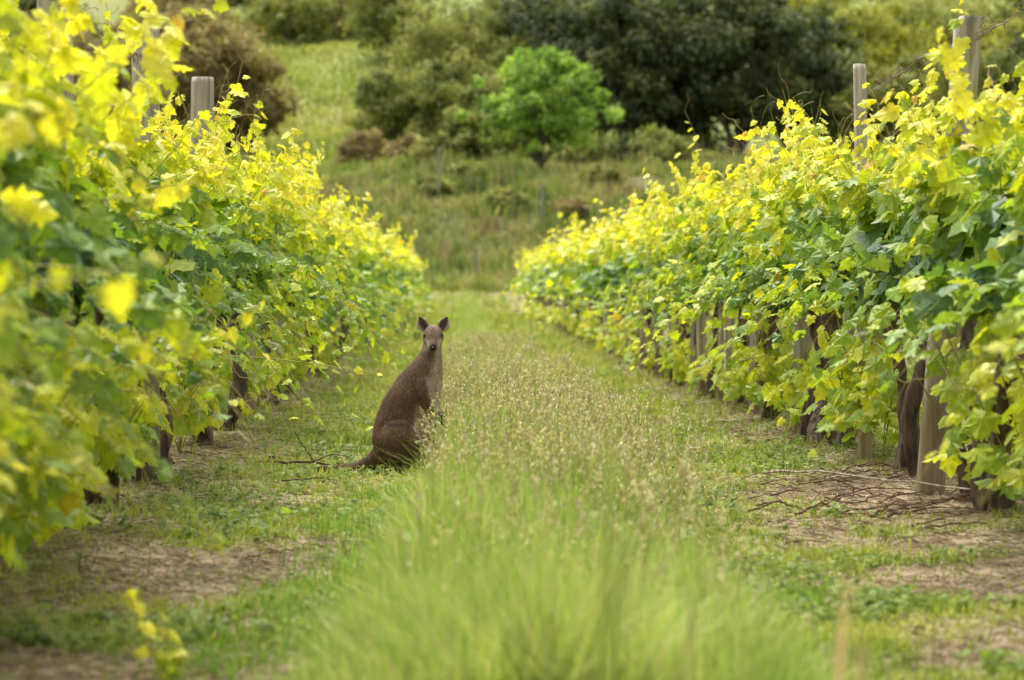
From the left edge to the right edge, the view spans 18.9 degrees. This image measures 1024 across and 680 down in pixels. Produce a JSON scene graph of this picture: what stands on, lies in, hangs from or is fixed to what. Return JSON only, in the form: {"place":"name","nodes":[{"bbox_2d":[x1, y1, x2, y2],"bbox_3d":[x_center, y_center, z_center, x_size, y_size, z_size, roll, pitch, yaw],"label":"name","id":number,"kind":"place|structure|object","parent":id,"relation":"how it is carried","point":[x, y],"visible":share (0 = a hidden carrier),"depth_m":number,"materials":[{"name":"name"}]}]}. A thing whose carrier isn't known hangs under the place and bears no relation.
{"place":"outdoors","nodes":[
{"label":"outdoors","id":0,"kind":"place"},
{"bbox_2d":[0,0,1023,679],"bbox_3d":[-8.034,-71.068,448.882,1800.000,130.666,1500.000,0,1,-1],"label":"ground","id":1,"kind":"structure","parent":0,"point":[114,6],"depth_m":17.31,"materials":[{"name":"soil"}]},
{"bbox_2d":[9,33,35,59],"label":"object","id":2,"kind":"object","parent":1,"relation":"on","point":[24,46],"visible":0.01,"depth_m":229.85,"materials":[{"name":"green plant"}]},
{"bbox_2d":[36,0,73,528],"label":"vineyard post","id":3,"kind":"object","parent":1,"relation":"on","point":[43,5],"visible":0.05,"depth_m":14.83,"materials":[{"name":"grey wood"}]},
{"bbox_2d":[49,0,199,193],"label":"trellis wire","id":4,"kind":"object","parent":3,"relation":"attached to","point":[130,56],"visible":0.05,"depth_m":18.44,"materials":[{"name":"grey metal"}]},
{"bbox_2d":[8,0,103,82],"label":"bush","id":5,"kind":"object","parent":1,"relation":"on","point":[22,5],"visible":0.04,"depth_m":257.87,"materials":[{"name":"green plant"}]},
{"bbox_2d":[74,30,106,127],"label":"bush","id":6,"kind":"object","parent":1,"relation":"on","point":[80,47],"visible":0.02,"depth_m":235.60,"materials":[{"name":"green plant"}]},
{"bbox_2d":[74,19,184,131],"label":"bush","id":7,"kind":"object","parent":1,"relation":"on","point":[122,83],"visible":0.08,"depth_m":229.88,"materials":[{"name":"green plant"}]},
{"bbox_2d":[32,318,227,343],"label":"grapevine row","id":8,"kind":"object","parent":1,"relation":"on","point":[116,334],"visible":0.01,"depth_m":58.03,"materials":[{"name":"green plant"}]},
{"bbox_2d":[132,25,159,471],"bbox_3d":[-2.294,-0.515,19.207,0.187,2.904,0.181,0,1,-1],"label":"vineyard post","id":9,"kind":"object","parent":1,"relation":"on","point":[151,110],"visible":0.16,"depth_m":19.13,"materials":[{"name":"grey wood"}]},
{"bbox_2d":[123,583,190,679],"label":"vine sprig","id":10,"kind":"object","parent":1,"relation":"on","point":[174,660],"visible":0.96,"depth_m":9.49,"materials":[{"name":"yellow plant"}]},
{"bbox_2d":[115,0,237,39],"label":"bush","id":11,"kind":"object","parent":1,"relation":"on","point":[222,16],"visible":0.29,"depth_m":296.44,"materials":[{"name":"green plant"}]},
{"bbox_2d":[126,0,235,147],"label":"bush","id":12,"kind":"object","parent":1,"relation":"on","point":[194,33],"visible":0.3,"depth_m":235.57,"materials":[{"name":"brown plant"}]},
{"bbox_2d":[189,76,213,441],"bbox_3d":[-2.363,-0.560,23.365,0.196,2.884,0.207,0,1,-1],"label":"vineyard post","id":13,"kind":"object","parent":1,"relation":"on","point":[202,91],"visible":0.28,"depth_m":23.29,"materials":[{"name":"grey wood"}]},
{"bbox_2d":[0,0,457,660],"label":"grapevine row","id":14,"kind":"object","parent":1,"relation":"on","point":[140,248],"visible":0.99,"depth_m":13.15,"materials":[{"name":"green plant"}]},
{"bbox_2d":[179,18,287,153],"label":"bush","id":15,"kind":"object","parent":1,"relation":"on","point":[259,66],"visible":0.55,"depth_m":239.97,"materials":[{"name":"brown plant"}]},
{"bbox_2d":[224,0,257,24],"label":"bush","id":16,"kind":"object","parent":1,"relation":"on","point":[237,3],"visible":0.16,"depth_m":328.89,"materials":[{"name":"green plant"}]},
{"bbox_2d":[242,194,255,416],"bbox_3d":[-2.453,-0.271,28.369,0.192,2.154,0.197,0,1,-1],"label":"vineyard post","id":17,"kind":"object","parent":1,"relation":"on","point":[251,403],"visible":0.06,"depth_m":28.30,"materials":[{"name":"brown wood"}]},
{"bbox_2d":[221,55,302,155],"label":"bush","id":18,"kind":"object","parent":1,"relation":"on","point":[276,117],"visible":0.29,"depth_m":245.04,"materials":[{"name":"brown plant"}]},
{"bbox_2d":[266,308,281,399],"bbox_3d":[-2.532,-0.340,32.644,0.167,2.154,0.196,0,1,-1],"label":"vineyard post","id":19,"kind":"object","parent":1,"relation":"on","point":[278,319],"visible":0.01,"depth_m":32.60,"materials":[{"name":"brown wood"}]},
{"bbox_2d":[229,0,340,43],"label":"bush","id":20,"kind":"object","parent":1,"relation":"on","point":[314,17],"visible":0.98,"depth_m":315.36,"materials":[{"name":"green plant"}]},
{"bbox_2d":[291,309,302,386],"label":"vineyard post","id":21,"kind":"object","parent":1,"relation":"on","point":[299,380],"visible":0.04,"depth_m":36.90,"materials":[{"name":"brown wood"}]},
{"bbox_2d":[274,431,349,465],"bbox_3d":[-1.328,0.734,20.615,0.768,0.262,0.183,1,1,31],"label":"fallen branch","id":22,"kind":"object","parent":1,"relation":"on","point":[290,462],"visible":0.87,"depth_m":20.59,"materials":[{"name":"brown wood"}]},
{"bbox_2d":[307,310,318,372],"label":"vineyard post","id":23,"kind":"object","parent":1,"relation":"on","point":[317,368],"visible":0.04,"depth_m":41.22,"materials":[{"name":"brown wood"}]},
{"bbox_2d":[302,0,369,36],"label":"bush","id":24,"kind":"object","parent":1,"relation":"on","point":[340,18],"visible":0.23,"depth_m":322.60,"materials":[{"name":"green plant"}]},
{"bbox_2d":[332,317,342,360],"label":"vineyard post","id":25,"kind":"object","parent":1,"relation":"on","point":[334,335],"visible":0.07,"depth_m":49.79,"materials":[{"name":"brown wood"}]},
{"bbox_2d":[329,127,388,166],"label":"shrub","id":26,"kind":"object","parent":1,"relation":"on","point":[354,146],"visible":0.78,"depth_m":201.94,"materials":[{"name":"brown plant"}]},
{"bbox_2d":[336,87,391,152],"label":"shrub","id":27,"kind":"object","parent":1,"relation":"on","point":[358,123],"visible":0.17,"depth_m":221.04,"materials":[{"name":"green plant"}]},
{"bbox_2d":[313,317,449,474],"bbox_3d":[-0.885,0.380,20.261,1.091,1.068,0.531,0,1,16],"label":"kangaroo","id":28,"kind":"object","parent":1,"relation":"on","point":[417,383],"visible":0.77,"depth_m":20.09,"materials":[{"name":"fur"}]},
{"bbox_2d":[353,60,426,151],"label":"shrub","id":29,"kind":"object","parent":1,"relation":"on","point":[385,87],"visible":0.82,"depth_m":210.81,"materials":[{"name":"green plant"}]},
{"bbox_2d":[338,0,443,58],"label":"bush","id":30,"kind":"object","parent":1,"relation":"on","point":[369,13],"visible":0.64,"depth_m":297.77,"materials":[{"name":"green plant"}]},
{"bbox_2d":[380,133,420,162],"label":"shrub","id":31,"kind":"object","parent":1,"relation":"on","point":[399,146],"visible":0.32,"depth_m":196.99,"materials":[{"name":"brown plant"}]},
{"bbox_2d":[409,169,458,197],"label":"shrub","id":32,"kind":"object","parent":1,"relation":"on","point":[430,178],"visible":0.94,"depth_m":177.20,"materials":[{"name":"green plant"}]},
{"bbox_2d":[381,0,489,138],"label":"shrub","id":33,"kind":"object","parent":1,"relation":"on","point":[423,35],"visible":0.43,"depth_m":224.67,"materials":[{"name":"green plant"}]},
{"bbox_2d":[406,132,465,165],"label":"shrub","id":34,"kind":"object","parent":1,"relation":"on","point":[433,144],"visible":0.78,"depth_m":192.98,"materials":[{"name":"green plant"}]},
{"bbox_2d":[437,148,439,203],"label":"fence post","id":35,"kind":"object","parent":1,"relation":"on","point":[438,188],"visible":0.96,"depth_m":175.76,"materials":[{"name":"grey wood"}]},
{"bbox_2d":[401,42,491,143],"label":"shrub","id":36,"kind":"object","parent":1,"relation":"on","point":[441,78],"visible":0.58,"depth_m":209.16,"materials":[{"name":"green plant"}]},
{"bbox_2d":[442,160,489,180],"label":"shrub","id":37,"kind":"object","parent":1,"relation":"on","point":[453,169],"visible":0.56,"depth_m":183.25,"materials":[{"name":"green plant"}]},
{"bbox_2d":[433,106,503,162],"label":"shrub","id":38,"kind":"object","parent":1,"relation":"on","point":[472,136],"visible":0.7,"depth_m":201.01,"materials":[{"name":"green plant"}]},
{"bbox_2d":[474,248,476,276],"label":"fence post","id":39,"kind":"object","parent":1,"relation":"on","point":[475,259],"visible":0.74,"depth_m":155.89,"materials":[{"name":"grey wood"}]},
{"bbox_2d":[420,0,531,104],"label":"shrub","id":40,"kind":"object","parent":1,"relation":"on","point":[475,38],"visible":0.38,"depth_m":226.20,"materials":[{"name":"green plant"}]},
{"bbox_2d":[447,66,522,159],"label":"shrub","id":41,"kind":"object","parent":1,"relation":"on","point":[468,98],"visible":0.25,"depth_m":204.72,"materials":[{"name":"green plant"}]},
{"bbox_2d":[464,35,546,158],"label":"shrub","id":42,"kind":"object","parent":1,"relation":"on","point":[483,66],"visible":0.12,"depth_m":220.95,"materials":[{"name":"green plant"}]},
{"bbox_2d":[481,184,532,208],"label":"shrub","id":43,"kind":"object","parent":1,"relation":"on","point":[504,195],"visible":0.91,"depth_m":171.41,"materials":[{"name":"green plant"}]},
{"bbox_2d":[108,286,911,679],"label":"tall grass","id":44,"kind":"structure","parent":1,"relation":"on","point":[386,622],"depth_m":8.85,"materials":[{"name":"green plant"}]},
{"bbox_2d":[0,244,1023,679],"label":"ground cover weeds","id":45,"kind":"object","parent":1,"relation":"on","point":[880,642],"visible":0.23,"depth_m":15.74,"materials":[{"name":"green plant"}]},
{"bbox_2d":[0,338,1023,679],"bbox_3d":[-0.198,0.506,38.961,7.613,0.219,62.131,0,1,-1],"label":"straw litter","id":46,"kind":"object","parent":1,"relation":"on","point":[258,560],"visible":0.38,"depth_m":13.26,"materials":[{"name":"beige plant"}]},
{"bbox_2d":[0,379,1023,678],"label":"clover patch","id":47,"kind":"object","parent":1,"relation":"on","point":[192,617],"visible":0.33,"depth_m":13.80,"materials":[{"name":"green plant"}]},
{"bbox_2d":[14,0,1017,292],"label":"grassy bank","id":48,"kind":"structure","parent":1,"relation":"on","point":[400,196],"depth_m":180.18,"materials":[{"name":"green plant"}]},
{"bbox_2d":[468,0,576,155],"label":"eucalyptus tree","id":49,"kind":"object","parent":1,"relation":"on","point":[507,18],"visible":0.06,"depth_m":226.47,"materials":[{"name":"green plant"}]},
{"bbox_2d":[454,44,624,174],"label":"young green tree","id":50,"kind":"object","parent":1,"relation":"on","point":[544,68],"visible":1,"depth_m":186.25,"materials":[{"name":"green plant"}]},
{"bbox_2d":[541,183,544,226],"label":"fence post","id":51,"kind":"object","parent":1,"relation":"on","point":[542,206],"visible":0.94,"depth_m":167.90,"materials":[{"name":"grey wood"}]},
{"bbox_2d":[545,295,548,322],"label":"vineyard stake","id":52,"kind":"object","parent":1,"relation":"on","point":[546,303],"visible":0.15,"depth_m":91.34,"materials":[{"name":"grey wood"}]},
{"bbox_2d":[550,294,553,309],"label":"vineyard stake","id":53,"kind":"object","parent":1,"relation":"on","point":[551,302],"visible":0.14,"depth_m":87.78,"materials":[{"name":"brown wood"}]},
{"bbox_2d":[500,35,607,149],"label":"eucalyptus tree","id":54,"kind":"object","parent":1,"relation":"on","point":[559,46],"visible":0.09,"depth_m":214.16,"materials":[{"name":"green plant"}]},
{"bbox_2d":[498,0,618,135],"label":"eucalyptus tree","id":55,"kind":"object","parent":1,"relation":"on","point":[549,32],"visible":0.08,"depth_m":220.34,"materials":[{"name":"green plant"}]},
{"bbox_2d":[558,298,562,328],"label":"vineyard stake","id":56,"kind":"object","parent":1,"relation":"on","point":[560,307],"visible":0.08,"depth_m":80.59,"materials":[{"name":"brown wood"}]},
{"bbox_2d":[546,194,592,217],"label":"shrub","id":57,"kind":"object","parent":1,"relation":"on","point":[580,203],"visible":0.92,"depth_m":169.38,"materials":[{"name":"brown plant"}]},
{"bbox_2d":[549,131,620,165],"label":"shrub","id":58,"kind":"object","parent":1,"relation":"on","point":[575,155],"visible":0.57,"depth_m":196.11,"materials":[{"name":"green plant"}]},
{"bbox_2d":[585,296,590,344],"bbox_3d":[1.553,-0.730,62.620,0.176,1.852,0.108,0,1,-25],"label":"vineyard stake","id":59,"kind":"object","parent":1,"relation":"on","point":[589,305],"visible":0.12,"depth_m":62.58,"materials":[{"name":"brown wood"}]},
{"bbox_2d":[558,0,631,139],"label":"eucalyptus tree","id":60,"kind":"object","parent":1,"relation":"on","point":[619,134],"depth_m":239.71,"materials":[{"name":"green plant"}]},
{"bbox_2d":[594,298,599,344],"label":"vineyard stake","id":61,"kind":"object","parent":1,"relation":"on","point":[595,309],"visible":0.08,"depth_m":58.98,"materials":[{"name":"brown wood"}]},
{"bbox_2d":[572,163,626,186],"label":"shrub","id":62,"kind":"object","parent":1,"relation":"on","point":[594,170],"visible":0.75,"depth_m":179.28,"materials":[{"name":"green plant"}]},
{"bbox_2d":[603,304,608,352],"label":"vineyard stake","id":63,"kind":"object","parent":1,"relation":"on","point":[605,316],"visible":0.14,"depth_m":55.39,"materials":[{"name":"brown wood"}]},
{"bbox_2d":[614,303,620,357],"bbox_3d":[1.778,-0.555,51.830,0.109,1.903,0.124,0,1,-25],"label":"vineyard stake","id":64,"kind":"object","parent":1,"relation":"on","point":[617,321],"visible":0.06,"depth_m":51.81,"materials":[{"name":"brown wood"}]},
{"bbox_2d":[595,130,647,166],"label":"shrub","id":65,"kind":"object","parent":1,"relation":"on","point":[625,141],"visible":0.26,"depth_m":197.06,"materials":[{"name":"green plant"}]},
{"bbox_2d":[371,324,878,679],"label":"grass seed stalks","id":66,"kind":"object","parent":1,"relation":"on","point":[449,384],"depth_m":13.62,"materials":[{"name":"beige plant"}]},
{"bbox_2d":[550,0,702,139],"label":"eucalyptus tree","id":67,"kind":"object","parent":1,"relation":"on","point":[642,91],"visible":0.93,"depth_m":206.06,"materials":[{"name":"green plant"}]},
{"bbox_2d":[626,305,632,362],"bbox_3d":[1.850,-0.373,48.244,0.128,1.688,0.107,0,1,-22],"label":"vineyard stake","id":68,"kind":"object","parent":1,"relation":"on","point":[627,339],"visible":0.06,"depth_m":48.20,"materials":[{"name":"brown wood"}]},
{"bbox_2d":[247,397,1023,603],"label":"pruned twigs","id":69,"kind":"object","parent":1,"relation":"on","point":[923,505],"visible":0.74,"depth_m":16.77,"materials":[{"name":"brown wood"}]},
{"bbox_2d":[639,304,646,368],"bbox_3d":[1.907,-0.408,44.652,0.109,1.903,0.134,0,1,21],"label":"vineyard stake","id":70,"kind":"object","parent":1,"relation":"on","point":[642,336],"visible":0.21,"depth_m":44.61,"materials":[{"name":"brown wood"}]},
{"bbox_2d":[651,310,663,341],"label":"vineyard post","id":71,"kind":"object","parent":1,"relation":"on","point":[662,331],"visible":0.03,"depth_m":43.05,"materials":[{"name":"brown wood"}]},
{"bbox_2d":[653,309,662,377],"bbox_3d":[1.949,-0.214,41.006,0.111,1.643,0.197,0,1,28],"label":"vineyard stake","id":72,"kind":"object","parent":1,"relation":"on","point":[656,357],"visible":0.2,"depth_m":40.98,"materials":[{"name":"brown wood"}]},
{"bbox_2d":[621,126,698,165],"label":"shrub","id":73,"kind":"object","parent":1,"relation":"on","point":[679,145],"visible":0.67,"depth_m":195.35,"materials":[{"name":"green plant"}]},
{"bbox_2d":[670,317,673,345],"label":"vineyard post","id":74,"kind":"object","parent":1,"relation":"on","point":[671,324],"visible":0.03,"depth_m":39.41,"materials":[{"name":"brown wood"}]},
{"bbox_2d":[610,0,740,143],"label":"eucalyptus tree","id":75,"kind":"object","parent":1,"relation":"on","point":[672,123],"visible":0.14,"depth_m":212.15,"materials":[{"name":"green plant"}]},
{"bbox_2d":[674,312,682,386],"bbox_3d":[2.033,-0.097,37.443,0.111,1.528,0.109,0,1,20],"label":"vineyard stake","id":76,"kind":"object","parent":1,"relation":"on","point":[675,380],"visible":0.1,"depth_m":37.40,"materials":[{"name":"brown wood"}]},
{"bbox_2d":[690,307,696,389],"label":"vineyard post","id":77,"kind":"object","parent":1,"relation":"on","point":[692,357],"visible":0.06,"depth_m":35.79,"materials":[{"name":"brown wood"}]},
{"bbox_2d":[611,0,782,145],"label":"eucalyptus tree","id":78,"kind":"object","parent":1,"relation":"on","point":[700,19],"depth_m":232.25,"materials":[{"name":"green plant"}]},
{"bbox_2d":[696,312,706,395],"bbox_3d":[2.090,-0.058,33.849,0.121,1.547,0.108,0,1,22],"label":"vineyard stake","id":79,"kind":"object","parent":1,"relation":"on","point":[701,338],"visible":0.34,"depth_m":33.80,"materials":[{"name":"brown wood"}]},
{"bbox_2d":[709,304,714,320],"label":"vineyard post","id":80,"kind":"object","parent":1,"relation":"on","point":[710,317],"visible":0.04,"depth_m":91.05,"materials":[{"name":"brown wood"}]},
{"bbox_2d":[717,301,723,401],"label":"vineyard post","id":81,"kind":"object","parent":1,"relation":"on","point":[720,394],"visible":0.12,"depth_m":32.19,"materials":[{"name":"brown wood"}]},
{"bbox_2d":[724,299,736,408],"bbox_3d":[2.146,-0.026,30.246,0.145,1.592,0.112,0,1,-1],"label":"vineyard stake","id":82,"kind":"object","parent":1,"relation":"on","point":[727,335],"visible":0.12,"depth_m":30.20,"materials":[{"name":"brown wood"}]},
{"bbox_2d":[669,0,826,155],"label":"eucalyptus tree","id":83,"kind":"object","parent":1,"relation":"on","point":[757,25],"visible":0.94,"depth_m":208.41,"materials":[{"name":"green plant"}]},
{"bbox_2d":[748,311,764,414],"bbox_3d":[2.301,-0.215,28.632,0.193,2.012,0.195,0,1,-1],"label":"vineyard post","id":84,"kind":"object","parent":1,"relation":"on","point":[754,337],"visible":0.11,"depth_m":28.58,"materials":[{"name":"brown wood"}]},
{"bbox_2d":[490,0,1023,519],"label":"grapevine row","id":85,"kind":"object","parent":1,"relation":"on","point":[926,234],"visible":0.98,"depth_m":19.05,"materials":[{"name":"green plant"}]},
{"bbox_2d":[733,0,866,149],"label":"eucalyptus tree","id":86,"kind":"object","parent":1,"relation":"on","point":[827,67],"visible":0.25,"depth_m":219.19,"materials":[{"name":"green plant"}]},
{"bbox_2d":[792,312,812,432],"bbox_3d":[2.370,-0.117,24.931,0.212,1.939,0.163,1,1,45],"label":"vineyard post","id":87,"kind":"object","parent":1,"relation":"on","point":[800,352],"visible":0.16,"depth_m":24.86,"materials":[{"name":"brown wood"}]},
{"bbox_2d":[763,0,852,19],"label":"bush","id":88,"kind":"object","parent":1,"relation":"on","point":[800,3],"visible":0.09,"depth_m":297.71,"materials":[{"name":"green plant"}]},
{"bbox_2d":[690,303,963,351],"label":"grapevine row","id":89,"kind":"object","parent":1,"relation":"on","point":[885,330],"depth_m":54.56,"materials":[{"name":"green plant"}]},
{"bbox_2d":[785,14,879,149],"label":"eucalyptus tree","id":90,"kind":"object","parent":1,"relation":"on","point":[831,37],"visible":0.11,"depth_m":231.54,"materials":[{"name":"green plant"}]},
{"bbox_2d":[843,310,849,332],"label":"vineyard post","id":91,"kind":"object","parent":1,"relation":"on","point":[845,317],"visible":0.03,"depth_m":59.55,"materials":[{"name":"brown wood"}]},
{"bbox_2d":[853,63,871,458],"bbox_3d":[2.401,-0.489,21.035,0.141,2.804,0.094,0,1,-16],"label":"vineyard post","id":92,"kind":"object","parent":1,"relation":"on","point":[865,440],"visible":0.4,"depth_m":20.99,"materials":[{"name":"grey wood"}]},
{"bbox_2d":[816,46,924,152],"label":"bush","id":93,"kind":"object","parent":1,"relation":"on","point":[847,96],"visible":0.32,"depth_m":226.80,"materials":[{"name":"green plant"}]},
{"bbox_2d":[807,0,946,84],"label":"bush","id":94,"kind":"object","parent":1,"relation":"on","point":[867,22],"visible":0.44,"depth_m":267.69,"materials":[{"name":"green plant"}]},
{"bbox_2d":[762,469,1023,499],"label":"fallen vine cane","id":95,"kind":"object","parent":1,"relation":"on","point":[824,471],"visible":0.8,"depth_m":17.98,"materials":[{"name":"brown plant"}]},
{"bbox_2d":[884,48,942,144],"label":"bush","id":96,"kind":"object","parent":1,"relation":"on","point":[907,63],"visible":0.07,"depth_m":238.93,"materials":[{"name":"green plant"}]},
{"bbox_2d":[873,0,1010,57],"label":"bush","id":97,"kind":"object","parent":1,"relation":"on","point":[930,16],"visible":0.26,"depth_m":277.76,"materials":[{"name":"green plant"}]},
{"bbox_2d":[915,15,985,495],"bbox_3d":[2.460,-0.415,17.260,0.166,2.784,0.496,-1,1,-37],"label":"vineyard post","id":98,"kind":"object","parent":1,"relation":"on","point":[932,434],"visible":0.35,"depth_m":17.28,"materials":[{"name":"brown wood"}]},
{"bbox_2d":[835,0,1023,159],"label":"trellis wire","id":99,"kind":"object","parent":98,"relation":"attached to","point":[921,56],"visible":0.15,"depth_m":19.08,"materials":[{"name":"grey metal"}]},
{"bbox_2d":[956,324,961,351],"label":"vineyard post","id":100,"kind":"object","parent":1,"relation":"on","point":[958,342],"visible":0.02,"depth_m":46.07,"materials":[{"name":"brown wood"}]},
{"bbox_2d":[914,44,1023,149],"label":"bush","id":101,"kind":"object","parent":1,"relation":"on","point":[984,70],"visible":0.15,"depth_m":231.49,"materials":[{"name":"green plant"}]},
{"bbox_2d":[949,14,1023,94],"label":"bush","id":102,"kind":"object","parent":1,"relation":"on","point":[1016,23],"visible":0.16,"depth_m":268.30,"materials":[{"name":"green plant"}]},
{"bbox_2d":[964,0,1023,42],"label":"distant woodland","id":103,"kind":"object","parent":1,"relation":"on","point":[1002,8],"visible":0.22,"depth_m":296.92,"materials":[{"name":"green plant"}]},
{"bbox_2d":[980,6,1023,141],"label":"bush","id":104,"kind":"object","parent":1,"relation":"on","point":[1018,43],"visible":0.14,"depth_m":235.72,"materials":[{"name":"green plant"}]}
]}

